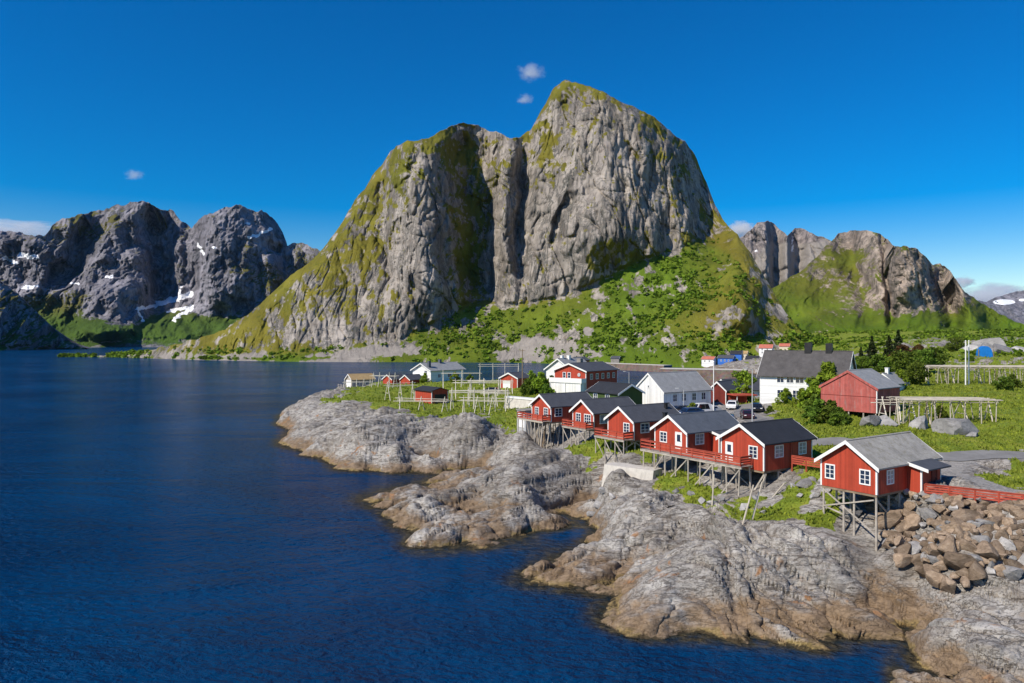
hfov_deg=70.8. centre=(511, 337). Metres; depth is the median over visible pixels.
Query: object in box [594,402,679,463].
stilt cabin
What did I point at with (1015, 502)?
boulder
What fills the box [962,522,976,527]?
boulder
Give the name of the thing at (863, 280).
mountain
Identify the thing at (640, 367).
causeway
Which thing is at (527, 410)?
container shed
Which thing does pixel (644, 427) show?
window
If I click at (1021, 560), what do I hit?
boulder
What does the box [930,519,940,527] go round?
boulder
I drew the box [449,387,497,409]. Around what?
drying rack
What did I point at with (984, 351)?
tarpaulin shelter
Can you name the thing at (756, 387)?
house
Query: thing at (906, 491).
boulder
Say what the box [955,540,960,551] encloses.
boulder
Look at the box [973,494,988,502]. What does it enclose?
boulder
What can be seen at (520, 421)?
door
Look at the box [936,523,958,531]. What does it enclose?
boulder
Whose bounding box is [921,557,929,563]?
boulder
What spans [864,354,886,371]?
bushy tree
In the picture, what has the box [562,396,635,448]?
stilt cabin
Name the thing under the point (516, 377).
garage
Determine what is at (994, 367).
drying rack
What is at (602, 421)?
window
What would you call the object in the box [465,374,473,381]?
leafy bush
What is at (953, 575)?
boulder
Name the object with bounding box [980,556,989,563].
boulder
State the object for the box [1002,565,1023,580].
boulder
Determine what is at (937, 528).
boulder
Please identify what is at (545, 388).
leafy bush
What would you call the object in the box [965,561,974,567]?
boulder
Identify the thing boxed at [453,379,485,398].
drying rack
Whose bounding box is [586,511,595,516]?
boulder
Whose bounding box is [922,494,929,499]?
boulder
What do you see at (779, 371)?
house
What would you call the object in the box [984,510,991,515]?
boulder
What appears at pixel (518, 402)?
retaining wall
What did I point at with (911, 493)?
boulder
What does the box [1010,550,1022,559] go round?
boulder
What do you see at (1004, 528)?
boulder
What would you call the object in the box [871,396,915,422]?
drying rack
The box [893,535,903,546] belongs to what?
boulder
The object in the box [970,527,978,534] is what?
boulder
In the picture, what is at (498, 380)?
drying rack
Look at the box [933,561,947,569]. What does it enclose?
boulder
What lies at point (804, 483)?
boulder
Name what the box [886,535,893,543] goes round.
boulder
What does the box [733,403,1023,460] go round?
road
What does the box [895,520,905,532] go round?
boulder
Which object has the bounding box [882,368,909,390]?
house
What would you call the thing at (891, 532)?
boulder
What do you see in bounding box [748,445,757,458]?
window
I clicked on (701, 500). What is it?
boulder
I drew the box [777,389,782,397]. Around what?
window
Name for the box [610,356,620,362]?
house
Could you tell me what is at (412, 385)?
drying rack
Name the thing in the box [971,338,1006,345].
gravel mound
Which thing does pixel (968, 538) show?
boulder
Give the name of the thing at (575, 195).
mountain
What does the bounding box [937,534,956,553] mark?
boulder
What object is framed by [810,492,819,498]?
boulder
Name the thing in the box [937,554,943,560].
boulder
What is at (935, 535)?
boulder
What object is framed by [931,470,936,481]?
door
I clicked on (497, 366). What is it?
drying rack
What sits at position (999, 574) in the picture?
boulder
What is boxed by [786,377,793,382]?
window
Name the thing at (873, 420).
boulder
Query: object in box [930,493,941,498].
boulder
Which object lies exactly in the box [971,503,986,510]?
boulder
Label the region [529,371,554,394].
leafy bush
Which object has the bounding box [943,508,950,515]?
boulder
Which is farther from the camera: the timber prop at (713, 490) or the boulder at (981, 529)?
the timber prop at (713, 490)
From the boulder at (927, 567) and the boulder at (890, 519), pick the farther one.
the boulder at (890, 519)
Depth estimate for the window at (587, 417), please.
108.18 m
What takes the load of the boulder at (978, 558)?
on the terrain at (664, 564)
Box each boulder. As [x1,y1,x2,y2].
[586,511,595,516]
[594,501,601,508]
[599,486,605,492]
[609,492,615,499]
[698,497,705,503]
[739,503,748,510]
[796,478,811,487]
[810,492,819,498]
[839,504,848,512]
[845,510,861,519]
[859,415,880,426]
[859,495,873,502]
[865,502,884,511]
[874,510,902,528]
[878,415,898,426]
[878,530,888,537]
[882,537,893,548]
[886,530,901,536]
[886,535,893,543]
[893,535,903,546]
[893,542,911,554]
[893,553,912,567]
[895,492,903,500]
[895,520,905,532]
[902,508,910,516]
[902,531,912,537]
[903,488,909,494]
[904,501,915,510]
[904,513,923,530]
[909,415,927,429]
[909,491,918,499]
[910,541,922,554]
[911,553,925,565]
[913,534,920,539]
[914,564,924,577]
[918,508,937,520]
[919,522,926,528]
[919,540,935,546]
[920,551,927,558]
[921,532,928,538]
[921,547,929,554]
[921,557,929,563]
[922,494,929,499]
[923,564,940,580]
[924,497,935,502]
[926,518,932,524]
[926,570,948,587]
[927,532,936,542]
[927,543,942,555]
[927,555,938,563]
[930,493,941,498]
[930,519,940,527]
[931,418,979,434]
[931,504,945,513]
[933,532,939,539]
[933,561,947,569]
[935,525,941,530]
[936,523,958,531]
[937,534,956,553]
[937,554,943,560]
[938,535,945,542]
[939,575,956,593]
[941,515,950,520]
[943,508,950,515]
[943,551,976,570]
[944,496,953,501]
[946,528,954,533]
[948,505,957,510]
[949,573,960,578]
[950,500,963,507]
[950,517,964,530]
[951,509,980,521]
[954,495,965,506]
[954,525,962,534]
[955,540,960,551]
[955,568,967,576]
[956,532,965,539]
[959,539,976,552]
[960,576,969,587]
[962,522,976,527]
[963,499,970,505]
[963,526,970,530]
[964,534,972,541]
[965,432,977,436]
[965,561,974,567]
[967,521,984,527]
[968,554,982,561]
[968,560,987,579]
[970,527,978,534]
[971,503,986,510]
[972,535,990,542]
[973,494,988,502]
[974,540,999,560]
[975,519,994,525]
[976,526,984,533]
[979,500,990,505]
[980,524,994,531]
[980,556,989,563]
[982,532,992,539]
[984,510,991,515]
[985,567,995,574]
[986,503,996,509]
[988,560,994,567]
[989,516,1001,526]
[990,510,1005,516]
[990,540,1005,552]
[993,524,999,530]
[993,564,1005,572]
[995,530,1008,539]
[996,570,1004,577]
[997,500,1013,509]
[998,552,1008,559]
[999,526,1008,530]
[999,536,1015,550]
[1001,503,1020,511]
[1002,517,1016,524]
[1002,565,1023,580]
[1003,559,1023,567]
[1007,527,1012,534]
[1007,555,1016,559]
[1009,509,1023,518]
[1009,524,1023,530]
[1010,535,1019,539]
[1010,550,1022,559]
[1012,500,1019,504]
[1013,540,1023,551]
[1016,528,1023,535]
[1017,553,1023,564]
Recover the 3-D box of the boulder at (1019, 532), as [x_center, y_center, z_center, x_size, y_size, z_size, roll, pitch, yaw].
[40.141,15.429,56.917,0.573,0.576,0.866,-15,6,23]
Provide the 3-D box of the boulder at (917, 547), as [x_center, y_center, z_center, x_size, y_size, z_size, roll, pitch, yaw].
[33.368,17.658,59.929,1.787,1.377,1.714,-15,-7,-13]
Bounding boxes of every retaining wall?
[504,396,533,408]
[602,462,662,486]
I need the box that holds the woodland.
[57,238,837,363]
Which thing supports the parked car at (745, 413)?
on the road
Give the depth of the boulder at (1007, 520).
57.85 m
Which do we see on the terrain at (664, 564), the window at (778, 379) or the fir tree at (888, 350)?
the fir tree at (888, 350)
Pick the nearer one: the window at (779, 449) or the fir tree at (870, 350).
the window at (779, 449)
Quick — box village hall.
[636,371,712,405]
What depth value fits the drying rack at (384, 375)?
213.72 m
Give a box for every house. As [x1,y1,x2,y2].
[410,359,465,381]
[544,355,585,378]
[549,358,619,392]
[586,381,644,403]
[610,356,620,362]
[701,356,716,366]
[717,355,735,364]
[719,378,759,397]
[730,350,742,360]
[742,351,748,359]
[745,356,759,359]
[757,343,856,403]
[758,344,773,356]
[779,343,790,349]
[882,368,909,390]
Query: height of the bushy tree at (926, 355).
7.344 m
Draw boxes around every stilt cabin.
[517,391,591,448]
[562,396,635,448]
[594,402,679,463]
[650,410,739,470]
[716,418,817,489]
[814,431,951,550]
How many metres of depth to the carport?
134.74 m
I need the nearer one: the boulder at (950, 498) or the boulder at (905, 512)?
the boulder at (950, 498)
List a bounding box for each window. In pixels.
[544,408,547,416]
[555,408,561,416]
[576,413,580,421]
[584,414,590,421]
[600,414,607,423]
[623,422,629,431]
[640,422,648,432]
[660,431,666,442]
[673,394,676,401]
[692,393,695,400]
[695,433,703,444]
[701,392,705,399]
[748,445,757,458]
[775,444,783,457]
[776,377,783,382]
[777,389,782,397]
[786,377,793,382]
[792,390,798,397]
[795,377,803,383]
[798,441,806,454]
[825,463,834,479]
[859,469,870,485]
[887,469,893,484]
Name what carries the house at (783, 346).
on the mountain at (575, 195)
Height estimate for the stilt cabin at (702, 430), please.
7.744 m
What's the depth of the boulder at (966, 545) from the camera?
56.40 m
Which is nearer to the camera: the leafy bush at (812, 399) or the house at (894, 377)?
the leafy bush at (812, 399)
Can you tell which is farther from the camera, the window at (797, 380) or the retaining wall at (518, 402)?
the retaining wall at (518, 402)
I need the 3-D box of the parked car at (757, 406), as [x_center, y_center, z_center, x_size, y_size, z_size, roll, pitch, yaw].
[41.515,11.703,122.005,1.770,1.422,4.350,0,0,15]
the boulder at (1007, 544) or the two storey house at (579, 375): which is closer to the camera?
the boulder at (1007, 544)
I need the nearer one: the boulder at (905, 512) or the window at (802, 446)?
the boulder at (905, 512)
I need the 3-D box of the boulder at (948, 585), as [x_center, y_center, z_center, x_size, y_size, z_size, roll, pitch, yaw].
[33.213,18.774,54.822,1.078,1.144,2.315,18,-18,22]
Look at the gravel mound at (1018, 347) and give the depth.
238.79 m
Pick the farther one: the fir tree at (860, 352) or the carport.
the fir tree at (860, 352)
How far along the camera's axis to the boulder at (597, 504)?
85.72 m
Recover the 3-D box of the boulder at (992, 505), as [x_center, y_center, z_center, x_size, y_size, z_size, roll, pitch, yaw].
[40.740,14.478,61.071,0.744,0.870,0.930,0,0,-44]
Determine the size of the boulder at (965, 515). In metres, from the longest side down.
2.329 x 1.516 x 1.255 m
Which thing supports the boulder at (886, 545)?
on the terrain at (664, 564)
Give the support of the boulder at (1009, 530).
on the boulder at (1002, 533)
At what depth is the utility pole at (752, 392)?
107.92 m
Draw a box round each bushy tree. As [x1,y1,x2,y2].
[855,356,870,368]
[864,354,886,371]
[877,356,904,372]
[885,349,924,371]
[894,344,911,353]
[904,361,931,384]
[912,344,924,351]
[912,348,939,370]
[919,347,949,367]
[942,337,964,351]
[991,376,1015,390]
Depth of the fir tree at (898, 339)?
224.64 m
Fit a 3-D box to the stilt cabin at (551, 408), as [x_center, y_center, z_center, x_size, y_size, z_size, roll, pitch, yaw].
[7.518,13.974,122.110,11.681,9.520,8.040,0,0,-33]
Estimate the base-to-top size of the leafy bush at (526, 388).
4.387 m
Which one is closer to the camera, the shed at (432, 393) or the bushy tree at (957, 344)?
the shed at (432, 393)
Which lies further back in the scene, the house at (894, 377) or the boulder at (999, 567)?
the house at (894, 377)
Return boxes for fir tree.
[858,347,862,355]
[865,336,877,358]
[882,335,894,356]
[892,330,902,351]
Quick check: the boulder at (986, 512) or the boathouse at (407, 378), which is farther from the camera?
the boathouse at (407, 378)
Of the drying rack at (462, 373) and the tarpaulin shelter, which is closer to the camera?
the drying rack at (462, 373)
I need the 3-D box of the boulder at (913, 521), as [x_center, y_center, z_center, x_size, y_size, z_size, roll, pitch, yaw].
[35.264,16.383,63.356,2.053,1.578,1.679,-20,-17,-25]
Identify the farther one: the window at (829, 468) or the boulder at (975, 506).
the window at (829, 468)
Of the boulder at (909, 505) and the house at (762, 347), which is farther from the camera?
the house at (762, 347)
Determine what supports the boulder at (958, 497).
on the terrain at (664, 564)
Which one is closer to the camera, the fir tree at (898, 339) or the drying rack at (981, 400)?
the drying rack at (981, 400)
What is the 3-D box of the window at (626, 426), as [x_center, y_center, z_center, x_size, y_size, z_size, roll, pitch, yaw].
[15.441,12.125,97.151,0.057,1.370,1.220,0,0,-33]
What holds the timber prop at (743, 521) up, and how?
on the terrain at (664, 564)
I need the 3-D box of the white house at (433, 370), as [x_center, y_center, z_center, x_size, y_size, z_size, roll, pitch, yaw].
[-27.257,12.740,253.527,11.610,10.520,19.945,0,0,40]
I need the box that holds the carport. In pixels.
[727,393,756,403]
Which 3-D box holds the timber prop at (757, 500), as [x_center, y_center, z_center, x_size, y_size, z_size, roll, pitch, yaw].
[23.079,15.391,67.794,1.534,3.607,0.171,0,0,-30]
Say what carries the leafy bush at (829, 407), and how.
on the terrain at (664, 564)
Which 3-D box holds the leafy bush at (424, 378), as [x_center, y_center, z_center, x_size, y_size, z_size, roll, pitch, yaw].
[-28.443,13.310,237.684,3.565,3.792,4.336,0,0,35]
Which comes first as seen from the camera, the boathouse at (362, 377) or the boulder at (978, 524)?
the boulder at (978, 524)
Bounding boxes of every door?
[503,381,509,387]
[518,413,524,427]
[675,432,681,448]
[725,441,732,459]
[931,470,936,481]
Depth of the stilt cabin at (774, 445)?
78.32 m
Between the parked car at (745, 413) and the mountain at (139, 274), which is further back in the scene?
the mountain at (139, 274)
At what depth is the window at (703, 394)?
134.04 m
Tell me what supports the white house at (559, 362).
on the terrain at (664, 564)
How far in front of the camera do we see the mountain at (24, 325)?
1343.90 m
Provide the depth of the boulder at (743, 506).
71.77 m
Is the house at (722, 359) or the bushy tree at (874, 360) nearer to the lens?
the bushy tree at (874, 360)
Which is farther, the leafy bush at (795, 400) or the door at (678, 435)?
the leafy bush at (795, 400)
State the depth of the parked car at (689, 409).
111.95 m
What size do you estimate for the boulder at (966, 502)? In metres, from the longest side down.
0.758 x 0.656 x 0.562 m
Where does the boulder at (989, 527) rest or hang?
on the terrain at (664, 564)
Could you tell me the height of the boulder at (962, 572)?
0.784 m
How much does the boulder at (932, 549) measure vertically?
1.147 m
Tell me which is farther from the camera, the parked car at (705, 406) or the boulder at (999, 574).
the parked car at (705, 406)
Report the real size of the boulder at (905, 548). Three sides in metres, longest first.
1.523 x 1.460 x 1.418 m
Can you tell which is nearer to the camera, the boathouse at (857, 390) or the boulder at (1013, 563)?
the boulder at (1013, 563)
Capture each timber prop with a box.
[711,474,714,507]
[742,485,753,524]
[752,482,762,518]
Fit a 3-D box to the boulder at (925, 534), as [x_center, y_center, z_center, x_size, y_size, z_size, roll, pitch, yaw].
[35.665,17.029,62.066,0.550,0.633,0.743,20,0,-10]
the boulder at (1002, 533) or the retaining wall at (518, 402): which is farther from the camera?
the retaining wall at (518, 402)
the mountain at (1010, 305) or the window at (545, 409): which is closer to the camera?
the window at (545, 409)
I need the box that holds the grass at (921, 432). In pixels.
[319,342,1023,528]
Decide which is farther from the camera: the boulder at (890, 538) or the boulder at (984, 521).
the boulder at (890, 538)
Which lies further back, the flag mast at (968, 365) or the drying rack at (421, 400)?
the drying rack at (421, 400)
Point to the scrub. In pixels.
(997, 333)
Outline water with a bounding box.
[0,347,937,682]
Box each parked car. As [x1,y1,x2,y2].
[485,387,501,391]
[673,405,687,409]
[678,407,703,412]
[695,402,712,410]
[726,400,738,408]
[740,409,754,418]
[751,402,762,411]
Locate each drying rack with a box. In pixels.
[342,379,370,386]
[371,372,397,387]
[384,381,415,400]
[399,396,448,412]
[441,370,481,387]
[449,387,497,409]
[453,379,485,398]
[457,395,509,414]
[467,378,512,395]
[467,387,508,406]
[478,363,518,371]
[480,388,505,411]
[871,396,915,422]
[886,396,1002,424]
[922,365,1023,383]
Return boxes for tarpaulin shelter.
[976,346,993,356]
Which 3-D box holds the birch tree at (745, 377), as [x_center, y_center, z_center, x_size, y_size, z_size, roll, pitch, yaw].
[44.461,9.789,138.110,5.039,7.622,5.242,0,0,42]
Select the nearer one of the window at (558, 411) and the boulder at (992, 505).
the boulder at (992, 505)
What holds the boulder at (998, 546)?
on the terrain at (664, 564)
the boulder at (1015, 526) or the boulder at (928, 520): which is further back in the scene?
the boulder at (928, 520)
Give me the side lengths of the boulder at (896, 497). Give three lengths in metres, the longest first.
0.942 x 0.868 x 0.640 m
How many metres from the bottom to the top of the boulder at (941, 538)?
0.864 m
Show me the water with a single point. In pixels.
(176, 521)
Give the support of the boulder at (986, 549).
on the terrain at (664, 564)
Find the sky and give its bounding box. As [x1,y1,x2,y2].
[0,0,1023,301]
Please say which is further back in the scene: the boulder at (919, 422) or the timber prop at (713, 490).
the boulder at (919, 422)
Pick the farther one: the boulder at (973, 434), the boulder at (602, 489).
the boulder at (973, 434)
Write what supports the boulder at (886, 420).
on the terrain at (664, 564)
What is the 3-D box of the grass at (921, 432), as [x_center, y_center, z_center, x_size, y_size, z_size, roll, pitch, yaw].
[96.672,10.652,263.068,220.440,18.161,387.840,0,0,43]
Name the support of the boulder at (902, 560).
on the terrain at (664, 564)
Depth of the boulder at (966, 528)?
58.14 m
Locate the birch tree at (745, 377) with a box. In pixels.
[730,369,756,399]
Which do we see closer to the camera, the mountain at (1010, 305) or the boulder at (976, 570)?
the boulder at (976, 570)
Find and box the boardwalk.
[640,438,752,495]
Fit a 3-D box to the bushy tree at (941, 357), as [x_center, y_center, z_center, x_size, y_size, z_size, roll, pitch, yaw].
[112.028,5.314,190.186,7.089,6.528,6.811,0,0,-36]
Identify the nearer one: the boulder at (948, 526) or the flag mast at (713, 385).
the boulder at (948, 526)
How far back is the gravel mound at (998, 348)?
232.30 m
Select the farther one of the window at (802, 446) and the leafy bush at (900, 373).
the leafy bush at (900, 373)
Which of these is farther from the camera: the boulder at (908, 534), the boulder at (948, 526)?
the boulder at (908, 534)
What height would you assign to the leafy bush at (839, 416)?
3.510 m
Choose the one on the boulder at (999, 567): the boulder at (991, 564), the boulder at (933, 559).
the boulder at (991, 564)
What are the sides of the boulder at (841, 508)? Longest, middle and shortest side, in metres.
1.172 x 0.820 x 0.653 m
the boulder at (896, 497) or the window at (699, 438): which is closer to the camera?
the boulder at (896, 497)
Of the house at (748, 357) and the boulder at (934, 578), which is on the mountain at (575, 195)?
the house at (748, 357)
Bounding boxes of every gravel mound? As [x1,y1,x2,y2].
[960,344,979,350]
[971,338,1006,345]
[981,342,993,351]
[993,343,1016,353]
[1012,346,1023,351]
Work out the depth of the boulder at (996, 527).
57.81 m
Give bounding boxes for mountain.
[0,201,319,346]
[0,281,90,350]
[88,80,821,367]
[740,221,830,288]
[772,230,1023,332]
[978,290,1023,323]
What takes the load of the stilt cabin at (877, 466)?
on the terrain at (664, 564)
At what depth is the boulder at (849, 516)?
66.35 m
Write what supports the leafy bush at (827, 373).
on the terrain at (664, 564)
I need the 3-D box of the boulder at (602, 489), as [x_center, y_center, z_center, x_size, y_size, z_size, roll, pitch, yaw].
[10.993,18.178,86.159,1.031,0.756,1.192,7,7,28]
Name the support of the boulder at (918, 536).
on the boulder
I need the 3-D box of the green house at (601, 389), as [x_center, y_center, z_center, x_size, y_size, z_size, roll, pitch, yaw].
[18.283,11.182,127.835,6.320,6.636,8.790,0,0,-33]
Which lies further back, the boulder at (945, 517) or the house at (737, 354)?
the house at (737, 354)
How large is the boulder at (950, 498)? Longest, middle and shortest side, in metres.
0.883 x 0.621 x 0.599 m
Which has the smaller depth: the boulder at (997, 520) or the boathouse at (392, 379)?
the boulder at (997, 520)
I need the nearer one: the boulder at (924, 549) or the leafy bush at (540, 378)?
the boulder at (924, 549)
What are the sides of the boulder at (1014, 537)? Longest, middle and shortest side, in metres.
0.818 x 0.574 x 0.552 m
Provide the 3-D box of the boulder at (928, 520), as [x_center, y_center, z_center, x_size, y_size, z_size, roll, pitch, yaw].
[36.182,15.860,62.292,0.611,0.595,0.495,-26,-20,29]
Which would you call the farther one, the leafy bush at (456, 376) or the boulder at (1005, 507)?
the leafy bush at (456, 376)
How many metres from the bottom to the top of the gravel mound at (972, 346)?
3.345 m
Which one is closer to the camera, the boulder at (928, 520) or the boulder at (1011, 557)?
the boulder at (1011, 557)
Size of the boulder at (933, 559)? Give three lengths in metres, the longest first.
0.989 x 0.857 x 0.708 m
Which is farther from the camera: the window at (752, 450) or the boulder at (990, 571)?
the window at (752, 450)
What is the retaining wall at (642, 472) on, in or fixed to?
on the terrain at (664, 564)
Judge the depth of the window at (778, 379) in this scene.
125.29 m
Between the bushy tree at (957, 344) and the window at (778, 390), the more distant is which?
the bushy tree at (957, 344)
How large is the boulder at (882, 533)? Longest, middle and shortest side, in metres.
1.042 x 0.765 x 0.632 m
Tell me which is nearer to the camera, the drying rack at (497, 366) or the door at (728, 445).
the door at (728, 445)
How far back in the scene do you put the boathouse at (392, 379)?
239.98 m
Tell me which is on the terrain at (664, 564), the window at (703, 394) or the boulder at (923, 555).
the boulder at (923, 555)
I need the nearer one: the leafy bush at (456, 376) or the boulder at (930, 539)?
the boulder at (930, 539)
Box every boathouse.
[338,373,375,387]
[382,374,403,383]
[399,374,422,383]
[819,368,901,416]
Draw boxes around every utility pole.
[520,349,524,382]
[743,368,752,421]
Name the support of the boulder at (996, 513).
on the terrain at (664, 564)
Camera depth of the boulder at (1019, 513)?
58.31 m
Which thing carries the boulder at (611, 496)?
on the terrain at (664, 564)
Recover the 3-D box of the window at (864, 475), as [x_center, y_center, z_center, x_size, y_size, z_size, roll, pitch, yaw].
[31.316,12.355,63.873,0.057,1.370,1.040,0,0,-33]
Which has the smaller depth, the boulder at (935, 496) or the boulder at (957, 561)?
the boulder at (957, 561)
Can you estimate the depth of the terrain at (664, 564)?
69.44 m
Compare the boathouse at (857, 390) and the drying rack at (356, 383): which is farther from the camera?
the drying rack at (356, 383)
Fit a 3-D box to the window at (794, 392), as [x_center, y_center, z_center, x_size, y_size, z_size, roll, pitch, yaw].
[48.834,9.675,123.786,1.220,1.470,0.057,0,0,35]
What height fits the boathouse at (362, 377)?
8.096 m
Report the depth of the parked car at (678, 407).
120.35 m
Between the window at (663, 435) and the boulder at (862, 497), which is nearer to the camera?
the boulder at (862, 497)
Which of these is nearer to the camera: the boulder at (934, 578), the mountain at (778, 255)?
the boulder at (934, 578)
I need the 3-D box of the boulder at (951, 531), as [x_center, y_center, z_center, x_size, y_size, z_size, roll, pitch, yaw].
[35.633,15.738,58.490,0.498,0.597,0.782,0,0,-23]
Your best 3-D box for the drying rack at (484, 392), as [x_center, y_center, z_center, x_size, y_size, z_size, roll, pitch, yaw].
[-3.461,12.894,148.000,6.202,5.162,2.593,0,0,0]
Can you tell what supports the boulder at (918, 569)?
on the terrain at (664, 564)
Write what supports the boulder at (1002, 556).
on the terrain at (664, 564)
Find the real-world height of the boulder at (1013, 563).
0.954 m
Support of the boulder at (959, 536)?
on the terrain at (664, 564)
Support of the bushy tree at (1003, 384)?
on the terrain at (664, 564)
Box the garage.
[498,371,528,387]
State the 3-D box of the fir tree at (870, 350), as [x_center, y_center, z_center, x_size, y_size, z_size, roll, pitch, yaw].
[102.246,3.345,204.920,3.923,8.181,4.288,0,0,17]
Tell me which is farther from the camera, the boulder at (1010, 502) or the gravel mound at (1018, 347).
the gravel mound at (1018, 347)
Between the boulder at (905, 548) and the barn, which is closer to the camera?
the boulder at (905, 548)
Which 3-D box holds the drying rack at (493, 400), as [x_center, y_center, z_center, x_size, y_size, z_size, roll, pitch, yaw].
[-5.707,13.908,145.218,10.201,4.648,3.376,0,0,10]
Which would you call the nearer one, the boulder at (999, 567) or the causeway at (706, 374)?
the boulder at (999, 567)
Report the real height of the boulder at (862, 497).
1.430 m
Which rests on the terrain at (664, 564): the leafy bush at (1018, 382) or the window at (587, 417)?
the leafy bush at (1018, 382)
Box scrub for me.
[779,328,1023,368]
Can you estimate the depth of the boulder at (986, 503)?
61.71 m
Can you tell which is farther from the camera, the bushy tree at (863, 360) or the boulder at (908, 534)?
the bushy tree at (863, 360)
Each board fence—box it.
[791,455,819,471]
[924,483,1023,503]
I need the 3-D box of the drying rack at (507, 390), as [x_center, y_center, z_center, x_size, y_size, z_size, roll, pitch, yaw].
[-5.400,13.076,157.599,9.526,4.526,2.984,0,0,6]
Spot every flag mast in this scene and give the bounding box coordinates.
[713,361,713,410]
[965,340,965,384]
[968,340,969,384]
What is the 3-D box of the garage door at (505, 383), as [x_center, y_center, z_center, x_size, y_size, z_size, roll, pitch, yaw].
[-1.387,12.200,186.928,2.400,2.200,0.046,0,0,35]
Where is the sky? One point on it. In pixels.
(902, 121)
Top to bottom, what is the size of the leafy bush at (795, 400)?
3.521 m
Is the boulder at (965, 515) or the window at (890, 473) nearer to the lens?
the boulder at (965, 515)
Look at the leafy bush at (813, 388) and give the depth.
118.67 m
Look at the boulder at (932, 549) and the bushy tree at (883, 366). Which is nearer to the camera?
the boulder at (932, 549)
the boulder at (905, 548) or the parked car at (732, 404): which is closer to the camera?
the boulder at (905, 548)
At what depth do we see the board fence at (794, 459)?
76.24 m
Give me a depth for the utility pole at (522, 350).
179.90 m
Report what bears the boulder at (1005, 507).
on the terrain at (664, 564)
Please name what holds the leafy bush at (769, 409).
on the terrain at (664, 564)
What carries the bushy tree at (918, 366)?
on the terrain at (664, 564)
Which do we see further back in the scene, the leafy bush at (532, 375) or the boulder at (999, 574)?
the leafy bush at (532, 375)
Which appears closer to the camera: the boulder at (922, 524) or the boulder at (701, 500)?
the boulder at (922, 524)
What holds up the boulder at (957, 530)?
on the terrain at (664, 564)
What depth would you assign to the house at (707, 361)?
525.72 m
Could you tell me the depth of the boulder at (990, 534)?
57.30 m
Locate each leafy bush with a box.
[419,373,431,382]
[448,372,460,381]
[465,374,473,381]
[519,380,535,395]
[521,373,543,393]
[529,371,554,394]
[539,383,552,393]
[764,405,774,413]
[774,388,794,404]
[788,388,810,406]
[797,380,820,407]
[800,398,827,424]
[802,393,824,413]
[804,361,837,395]
[814,399,846,425]
[827,406,853,425]
[895,368,912,389]
[930,405,948,417]
[1007,374,1023,387]
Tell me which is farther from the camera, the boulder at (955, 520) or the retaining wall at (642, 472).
the retaining wall at (642, 472)
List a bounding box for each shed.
[413,385,448,403]
[516,408,547,435]
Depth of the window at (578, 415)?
109.96 m
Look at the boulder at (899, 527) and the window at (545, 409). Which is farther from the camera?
the window at (545, 409)
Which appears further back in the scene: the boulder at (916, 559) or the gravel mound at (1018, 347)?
the gravel mound at (1018, 347)
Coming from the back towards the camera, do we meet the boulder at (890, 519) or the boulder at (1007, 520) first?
the boulder at (890, 519)
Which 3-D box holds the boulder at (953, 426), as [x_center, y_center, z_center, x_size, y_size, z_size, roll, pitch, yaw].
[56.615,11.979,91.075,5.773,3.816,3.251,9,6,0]
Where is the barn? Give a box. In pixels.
[711,380,736,404]
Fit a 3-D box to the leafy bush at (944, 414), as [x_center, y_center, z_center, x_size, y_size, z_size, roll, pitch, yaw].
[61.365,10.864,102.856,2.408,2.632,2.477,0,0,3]
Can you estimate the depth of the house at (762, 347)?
523.96 m
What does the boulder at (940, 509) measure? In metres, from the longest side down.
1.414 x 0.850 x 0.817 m
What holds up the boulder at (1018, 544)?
on the terrain at (664, 564)
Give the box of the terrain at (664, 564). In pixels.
[276,330,1023,682]
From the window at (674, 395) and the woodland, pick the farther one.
the woodland
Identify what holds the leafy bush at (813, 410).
on the terrain at (664, 564)
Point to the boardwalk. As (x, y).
(713, 461)
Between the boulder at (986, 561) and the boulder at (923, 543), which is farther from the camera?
the boulder at (923, 543)
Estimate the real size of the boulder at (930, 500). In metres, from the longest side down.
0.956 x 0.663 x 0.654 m
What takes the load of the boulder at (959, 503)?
on the terrain at (664, 564)
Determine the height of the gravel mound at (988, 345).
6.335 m
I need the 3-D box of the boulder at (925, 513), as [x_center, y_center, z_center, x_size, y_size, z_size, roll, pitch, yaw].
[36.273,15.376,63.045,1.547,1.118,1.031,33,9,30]
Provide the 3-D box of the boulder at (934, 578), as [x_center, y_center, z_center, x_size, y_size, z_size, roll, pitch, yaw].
[33.069,18.680,55.586,1.924,1.289,1.329,17,-14,-24]
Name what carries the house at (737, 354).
on the mountain at (575, 195)
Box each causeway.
[605,362,671,371]
[660,368,747,385]
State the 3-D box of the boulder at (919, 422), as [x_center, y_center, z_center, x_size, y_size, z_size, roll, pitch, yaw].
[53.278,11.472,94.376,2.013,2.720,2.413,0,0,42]
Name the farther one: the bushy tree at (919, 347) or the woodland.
the woodland
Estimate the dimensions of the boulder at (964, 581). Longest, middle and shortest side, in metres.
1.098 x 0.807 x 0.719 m
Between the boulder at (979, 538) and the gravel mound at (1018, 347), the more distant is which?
the gravel mound at (1018, 347)
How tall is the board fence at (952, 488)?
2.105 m
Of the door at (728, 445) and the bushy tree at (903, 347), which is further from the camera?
the bushy tree at (903, 347)
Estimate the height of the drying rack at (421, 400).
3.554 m
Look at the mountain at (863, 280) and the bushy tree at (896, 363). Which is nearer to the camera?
the bushy tree at (896, 363)

